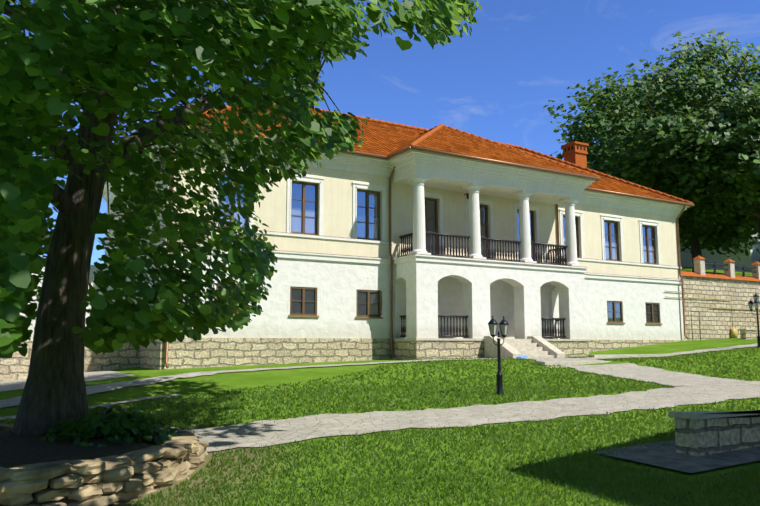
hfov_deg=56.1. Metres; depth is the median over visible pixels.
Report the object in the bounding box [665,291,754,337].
retaining wall gas pipes
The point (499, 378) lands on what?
lamp post
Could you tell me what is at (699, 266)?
pillars
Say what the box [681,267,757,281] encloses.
terrace lawn
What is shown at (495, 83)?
sky
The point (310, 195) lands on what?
window glass
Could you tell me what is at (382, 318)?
building window sills
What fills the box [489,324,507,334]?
lamp post glass
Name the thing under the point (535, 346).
limestone building stairs
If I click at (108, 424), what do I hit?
plant leaves
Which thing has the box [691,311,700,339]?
wooden frame
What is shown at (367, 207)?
building window frames
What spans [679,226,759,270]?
building walls
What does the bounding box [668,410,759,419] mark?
stone parapet capslab
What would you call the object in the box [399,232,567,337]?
building balustrades
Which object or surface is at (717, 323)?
retaining wall ashlar
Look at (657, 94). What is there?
tree
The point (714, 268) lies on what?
retaining wall fence rails
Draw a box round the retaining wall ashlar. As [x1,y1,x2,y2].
[681,276,759,339]
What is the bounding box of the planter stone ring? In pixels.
[0,423,208,505]
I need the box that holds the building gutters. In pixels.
[165,125,693,367]
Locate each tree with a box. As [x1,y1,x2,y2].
[0,0,481,434]
[543,29,759,277]
[556,82,704,229]
[595,76,759,281]
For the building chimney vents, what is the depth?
41.30 m
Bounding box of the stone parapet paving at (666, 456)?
[595,440,759,472]
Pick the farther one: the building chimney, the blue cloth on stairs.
the building chimney
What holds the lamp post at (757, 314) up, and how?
on the lawn at (205, 384)
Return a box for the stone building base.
[0,338,685,380]
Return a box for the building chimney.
[561,141,588,167]
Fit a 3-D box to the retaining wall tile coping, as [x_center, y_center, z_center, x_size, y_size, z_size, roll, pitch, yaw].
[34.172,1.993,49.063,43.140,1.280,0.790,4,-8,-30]
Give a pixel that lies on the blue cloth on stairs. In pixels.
(523, 356)
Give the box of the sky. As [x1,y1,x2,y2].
[1,0,759,264]
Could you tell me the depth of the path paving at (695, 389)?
14.15 m
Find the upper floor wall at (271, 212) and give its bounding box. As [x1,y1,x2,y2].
[105,147,680,278]
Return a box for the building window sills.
[233,314,662,324]
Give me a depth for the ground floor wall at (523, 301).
28.30 m
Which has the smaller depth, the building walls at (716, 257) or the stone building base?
the stone building base
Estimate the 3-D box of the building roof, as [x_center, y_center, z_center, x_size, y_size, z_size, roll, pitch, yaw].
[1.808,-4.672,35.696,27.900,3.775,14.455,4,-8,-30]
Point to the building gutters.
(474, 158)
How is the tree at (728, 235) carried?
on the terrace lawn at (689, 269)
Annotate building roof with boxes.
[105,104,680,201]
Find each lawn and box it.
[0,338,759,505]
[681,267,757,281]
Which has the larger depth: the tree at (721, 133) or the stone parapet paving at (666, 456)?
the tree at (721, 133)
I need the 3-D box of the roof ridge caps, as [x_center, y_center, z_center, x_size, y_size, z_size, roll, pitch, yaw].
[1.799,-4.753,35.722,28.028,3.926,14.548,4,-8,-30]
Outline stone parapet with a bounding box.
[674,415,759,456]
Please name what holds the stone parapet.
on the lawn at (205, 384)
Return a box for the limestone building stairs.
[393,336,655,367]
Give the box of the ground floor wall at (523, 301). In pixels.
[20,252,683,340]
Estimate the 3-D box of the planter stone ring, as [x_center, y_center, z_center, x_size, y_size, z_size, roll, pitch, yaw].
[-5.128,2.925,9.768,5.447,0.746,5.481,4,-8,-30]
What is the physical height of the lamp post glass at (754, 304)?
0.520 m
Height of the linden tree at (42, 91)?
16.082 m
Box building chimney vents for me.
[565,146,584,151]
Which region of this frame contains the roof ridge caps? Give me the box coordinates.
[203,105,692,203]
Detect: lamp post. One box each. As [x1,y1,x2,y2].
[488,315,508,394]
[747,292,759,347]
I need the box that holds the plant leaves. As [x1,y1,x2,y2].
[35,405,181,447]
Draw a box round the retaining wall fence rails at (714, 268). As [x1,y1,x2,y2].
[705,262,755,276]
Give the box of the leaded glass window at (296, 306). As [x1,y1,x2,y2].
[218,285,658,321]
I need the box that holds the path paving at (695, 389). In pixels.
[0,343,759,451]
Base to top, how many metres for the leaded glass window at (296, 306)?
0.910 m
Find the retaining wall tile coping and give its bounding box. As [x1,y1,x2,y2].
[681,256,759,280]
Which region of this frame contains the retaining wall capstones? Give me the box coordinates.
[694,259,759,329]
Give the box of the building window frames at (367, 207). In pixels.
[216,172,659,322]
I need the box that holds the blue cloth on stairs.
[516,355,527,358]
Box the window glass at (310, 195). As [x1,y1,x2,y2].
[219,174,654,262]
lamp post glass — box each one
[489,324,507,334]
[748,297,758,308]
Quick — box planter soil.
[0,430,164,505]
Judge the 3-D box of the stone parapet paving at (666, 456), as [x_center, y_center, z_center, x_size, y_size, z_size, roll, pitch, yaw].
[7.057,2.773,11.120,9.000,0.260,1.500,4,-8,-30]
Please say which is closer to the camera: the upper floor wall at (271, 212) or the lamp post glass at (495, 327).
the lamp post glass at (495, 327)

